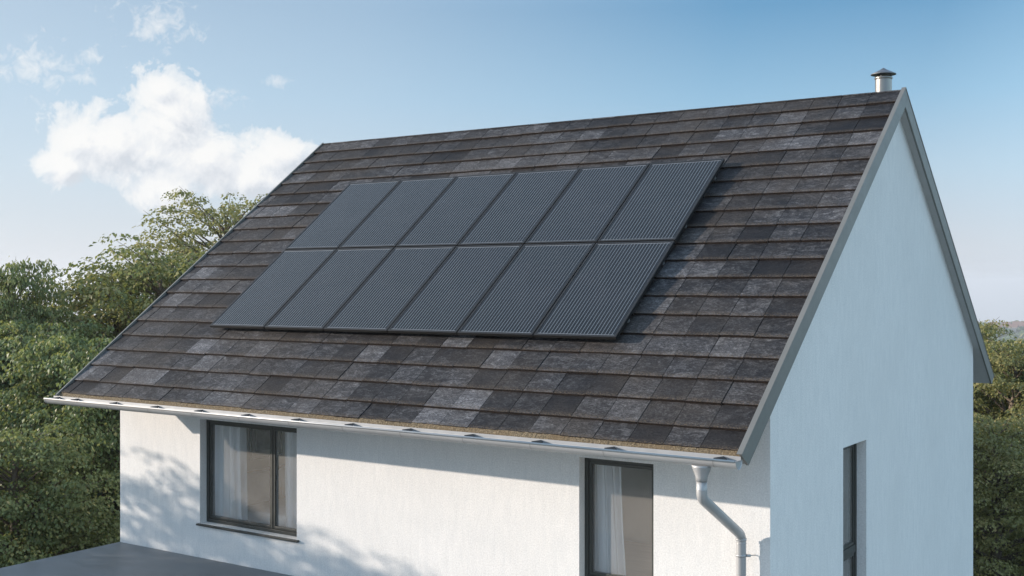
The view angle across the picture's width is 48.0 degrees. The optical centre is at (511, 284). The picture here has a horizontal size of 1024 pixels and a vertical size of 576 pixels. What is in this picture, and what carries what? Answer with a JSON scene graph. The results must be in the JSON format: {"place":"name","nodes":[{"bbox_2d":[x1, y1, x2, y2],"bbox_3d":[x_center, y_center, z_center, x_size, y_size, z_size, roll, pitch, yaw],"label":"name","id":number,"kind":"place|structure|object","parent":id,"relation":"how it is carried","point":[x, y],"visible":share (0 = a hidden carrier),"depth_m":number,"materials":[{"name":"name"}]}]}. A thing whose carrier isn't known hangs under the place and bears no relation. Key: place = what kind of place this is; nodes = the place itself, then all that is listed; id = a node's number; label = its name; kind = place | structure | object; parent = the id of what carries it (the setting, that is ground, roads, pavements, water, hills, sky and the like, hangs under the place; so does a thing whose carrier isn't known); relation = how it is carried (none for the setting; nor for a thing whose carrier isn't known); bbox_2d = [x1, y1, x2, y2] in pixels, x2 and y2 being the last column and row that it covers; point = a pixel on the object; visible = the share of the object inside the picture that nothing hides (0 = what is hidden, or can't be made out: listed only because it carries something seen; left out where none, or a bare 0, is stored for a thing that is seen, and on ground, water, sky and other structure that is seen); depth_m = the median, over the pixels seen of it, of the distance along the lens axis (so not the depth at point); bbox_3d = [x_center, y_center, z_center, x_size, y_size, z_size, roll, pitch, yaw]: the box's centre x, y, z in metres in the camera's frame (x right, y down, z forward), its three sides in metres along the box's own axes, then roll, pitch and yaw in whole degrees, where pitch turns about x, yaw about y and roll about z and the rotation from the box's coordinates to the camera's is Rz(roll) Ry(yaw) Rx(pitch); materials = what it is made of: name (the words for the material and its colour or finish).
{"place":"outdoors","nodes":[
{"label":"outdoors","id":0,"kind":"place"},
{"bbox_2d":[0,0,1023,321],"label":"sky","id":1,"kind":"structure","parent":0,"point":[108,108],"materials":[{"name":"blue"}]},
{"bbox_2d":[110,322,1022,572],"bbox_3d":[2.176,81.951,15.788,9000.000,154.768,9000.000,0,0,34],"label":"ground","id":2,"kind":"structure","parent":0,"point":[993,347],"depth_m":879.88,"materials":[{"name":"green plant"}]},
{"bbox_2d":[0,323,53,436],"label":"tree","id":3,"kind":"object","parent":2,"relation":"on","point":[2,364],"visible":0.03,"depth_m":22.30,"materials":[{"name":"green plant"}]},
{"bbox_2d":[0,258,86,470],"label":"tree","id":4,"kind":"object","parent":2,"relation":"on","point":[36,313],"visible":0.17,"depth_m":23.97,"materials":[{"name":"green plant"}]},
{"bbox_2d":[0,421,119,567],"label":"tree","id":5,"kind":"object","parent":2,"relation":"on","point":[22,513],"visible":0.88,"depth_m":18.15,"materials":[{"name":"green plant"}]},
{"bbox_2d":[0,332,119,558],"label":"tree","id":6,"kind":"object","parent":2,"relation":"on","point":[80,358],"visible":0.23,"depth_m":20.40,"materials":[{"name":"green plant"}]},
{"bbox_2d":[0,316,119,531],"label":"tree","id":7,"kind":"object","parent":2,"relation":"on","point":[16,327],"visible":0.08,"depth_m":21.77,"materials":[{"name":"green plant"}]},
{"bbox_2d":[1,260,175,349],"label":"tree","id":8,"kind":"object","parent":2,"relation":"on","point":[80,301],"visible":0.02,"depth_m":25.95,"materials":[{"name":"green plant"}]},
{"bbox_2d":[0,233,205,504],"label":"tree","id":9,"kind":"object","parent":2,"relation":"on","point":[140,269],"visible":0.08,"depth_m":25.19,"materials":[{"name":"green plant"}]},
{"bbox_2d":[88,186,267,332],"bbox_3d":[-7.611,2.045,29.477,7.846,9.128,9.089,0,0,-26],"label":"tree","id":10,"kind":"object","parent":2,"relation":"on","point":[179,239],"visible":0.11,"depth_m":28.68,"materials":[{"name":"green plant"}]},
{"bbox_2d":[158,221,231,280],"bbox_3d":[-6.159,2.356,30.858,7.298,8.491,8.454,0,0,14],"label":"tree","id":11,"kind":"object","parent":2,"relation":"on","point":[208,242],"depth_m":30.27,"materials":[{"name":"green plant"}]},
{"bbox_2d":[44,68,993,575],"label":"house","id":12,"kind":"structure","parent":2,"relation":"on","point":[786,370],"depth_m":13.36,"materials":[{"name":"paint"}]},
{"bbox_2d":[0,542,291,575],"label":"flat roof extension","id":13,"kind":"object","parent":12,"relation":"attached to","point":[119,559],"visible":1,"depth_m":14.77,"materials":[{"name":"paint"}]},
{"bbox_2d":[215,425,247,519],"bbox_3d":[-3.779,2.470,15.278,0.740,2.200,0.130,0,0,34],"label":"curtain","id":14,"kind":"object","parent":12,"relation":"hanging from","point":[230,472],"visible":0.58,"depth_m":15.22,"materials":[{"name":"white fabric"}]},
{"bbox_2d":[196,420,298,542],"bbox_3d":[-3.350,2.476,14.778,1.844,1.404,0.231,0,0,34],"label":"window","id":15,"kind":"structure","parent":12,"relation":"in","point":[273,527],"depth_m":14.79,"materials":[{"name":"grey metal"}]},
{"bbox_2d":[249,428,281,459],"bbox_3d":[-3.834,2.320,17.915,0.030,0.740,0.660,0,0,34],"label":"picture","id":16,"kind":"object","parent":12,"relation":"attached to","point":[259,443],"visible":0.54,"depth_m":17.82},
{"bbox_2d":[247,465,285,526],"bbox_3d":[-2.672,3.145,16.105,2.310,0.950,1.970,0,0,34],"label":"bed","id":17,"kind":"object","parent":12,"relation":"on","point":[258,512],"visible":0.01,"depth_m":15.56,"materials":[{"name":"white fabric"}]},
{"bbox_2d":[247,470,269,504],"bbox_3d":[-3.616,2.860,16.236,0.200,0.440,0.660,-21,-12,32],"label":"pillow","id":18,"kind":"object","parent":17,"relation":"on","point":[258,486],"visible":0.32,"depth_m":16.16,"materials":[{"name":"fabric"}]},
{"bbox_2d":[278,466,285,495],"bbox_3d":[-3.146,2.860,16.932,0.200,0.440,0.660,-21,-12,32],"label":"pillow","id":19,"kind":"object","parent":17,"relation":"on","point":[281,473],"visible":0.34,"depth_m":16.67,"materials":[{"name":"fabric"}]},
{"bbox_2d":[285,432,296,527],"bbox_3d":[-2.751,2.470,14.582,0.385,2.200,0.129,0,0,34],"label":"curtain","id":20,"kind":"object","parent":12,"relation":"hanging from","point":[291,474],"visible":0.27,"depth_m":14.61,"materials":[{"name":"white fabric"}]},
{"bbox_2d":[595,464,625,575],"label":"curtain","id":21,"kind":"object","parent":12,"relation":"hanging from","point":[609,548],"visible":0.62,"depth_m":12.04,"materials":[{"name":"white fabric"}]},
{"bbox_2d":[585,458,653,575],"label":"window","id":22,"kind":"structure","parent":12,"relation":"in","point":[590,463],"depth_m":12.02,"materials":[{"name":"grey metal"}]},
{"bbox_2d":[843,443,856,575],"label":"window","id":23,"kind":"structure","parent":12,"relation":"in","point":[850,547],"depth_m":13.27,"materials":[{"name":"grey metal"}]},
{"bbox_2d":[105,320,1023,343],"bbox_3d":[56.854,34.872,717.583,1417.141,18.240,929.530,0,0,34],"label":"wood","id":24,"kind":"object","parent":2,"relation":"on","point":[1020,330],"depth_m":862.91,"materials":[{"name":"green plant"}]},
{"bbox_2d":[973,408,1023,575],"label":"tree","id":25,"kind":"object","parent":2,"relation":"on","point":[1005,491],"visible":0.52,"depth_m":20.90,"materials":[{"name":"green plant"}]},
{"bbox_2d":[973,329,1023,574],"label":"tree","id":26,"kind":"object","parent":2,"relation":"on","point":[1012,400],"visible":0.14,"depth_m":24.62,"materials":[{"name":"green plant"}]},
{"bbox_2d":[973,317,1023,453],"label":"tree","id":27,"kind":"object","parent":2,"relation":"on","point":[989,326],"visible":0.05,"depth_m":27.06,"materials":[{"name":"green plant"}]},
{"bbox_2d":[973,339,1023,551],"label":"tree","id":28,"kind":"object","parent":2,"relation":"on","point":[1006,406],"visible":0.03,"depth_m":25.82,"materials":[{"name":"green plant"}]},
{"bbox_2d":[1007,324,1018,331],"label":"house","id":29,"kind":"structure","parent":2,"relation":"on","point":[1014,327],"depth_m":896.40,"materials":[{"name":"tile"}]},
{"bbox_2d":[1012,321,1023,323],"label":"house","id":30,"kind":"structure","parent":2,"relation":"on","point":[1015,322],"depth_m":923.98,"materials":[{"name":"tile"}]},
{"bbox_3d":[-1.298,0.390,13.862,6.129,0.087,0.082,0,0,34],"label":"rail","id":31,"kind":"object","parent":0,"visible":0},
{"bbox_2d":[209,249,336,328],"bbox_3d":[-3.220,0.034,15.608,1.012,0.038,1.722,0,37,34],"label":"solar panel","id":32,"kind":"object","parent":31,"relation":"attached to","point":[264,297],"visible":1,"depth_m":15.55,"materials":[{"name":"black glass"}]},
{"bbox_2d":[264,247,393,330],"bbox_3d":[-2.368,0.034,15.033,1.012,0.037,1.722,0,37,34],"label":"solar panel","id":33,"kind":"object","parent":31,"relation":"attached to","point":[323,295],"visible":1,"depth_m":14.98,"materials":[{"name":"black glass"}]},
{"bbox_2d":[324,246,455,332],"bbox_3d":[-1.516,0.034,14.457,1.012,0.036,1.722,0,37,34],"label":"solar panel","id":34,"kind":"object","parent":31,"relation":"attached to","point":[387,292],"visible":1,"depth_m":14.40,"materials":[{"name":"black glass"}]},
{"bbox_2d":[387,244,522,334],"bbox_3d":[-0.664,0.034,13.882,1.012,0.036,1.722,0,37,34],"label":"solar panel","id":35,"kind":"object","parent":31,"relation":"attached to","point":[452,293],"visible":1,"depth_m":13.82,"materials":[{"name":"black glass"}]},
{"bbox_2d":[457,243,595,336],"bbox_3d":[0.188,0.034,13.306,1.012,0.036,1.722,0,37,34],"label":"solar panel","id":36,"kind":"object","parent":31,"relation":"attached to","point":[524,293],"visible":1,"depth_m":13.24,"materials":[{"name":"black glass"}]},
{"bbox_2d":[534,241,674,339],"bbox_3d":[1.040,0.034,12.731,1.012,0.037,1.722,0,37,34],"label":"solar panel","id":37,"kind":"object","parent":31,"relation":"attached to","point":[603,292],"visible":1,"depth_m":12.66,"materials":[{"name":"black glass"}]},
{"bbox_3d":[-0.520,-0.664,15.013,6.129,0.087,0.083,0,0,34],"label":"rail","id":38,"kind":"object","parent":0,"visible":0},
{"bbox_2d":[285,180,400,249],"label":"solar panel","id":39,"kind":"object","parent":38,"relation":"attached to","point":[338,220],"visible":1,"depth_m":16.71,"materials":[{"name":"black glass"}]},
{"bbox_2d":[338,176,456,248],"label":"solar panel","id":40,"kind":"object","parent":38,"relation":"attached to","point":[396,214],"visible":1,"depth_m":16.14,"materials":[{"name":"black glass"}]},
{"bbox_2d":[396,172,515,246],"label":"solar panel","id":41,"kind":"object","parent":38,"relation":"attached to","point":[454,212],"visible":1,"depth_m":15.56,"materials":[{"name":"black glass"}]},
{"bbox_2d":[458,168,580,245],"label":"solar panel","id":42,"kind":"object","parent":38,"relation":"attached to","point":[518,209],"visible":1,"depth_m":14.98,"materials":[{"name":"black glass"}]},
{"bbox_2d":[525,163,649,243],"bbox_3d":[0.966,-1.021,14.458,1.012,0.037,1.722,0,37,34],"label":"solar panel","id":43,"kind":"object","parent":38,"relation":"attached to","point":[587,205],"visible":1,"depth_m":14.41,"materials":[{"name":"black glass"}]},
{"bbox_2d":[597,158,724,242],"bbox_3d":[1.818,-1.020,13.882,1.012,0.037,1.722,0,37,34],"label":"solar panel","id":44,"kind":"object","parent":38,"relation":"attached to","point":[662,201],"visible":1,"depth_m":13.83,"materials":[{"name":"black glass"}]}
]}

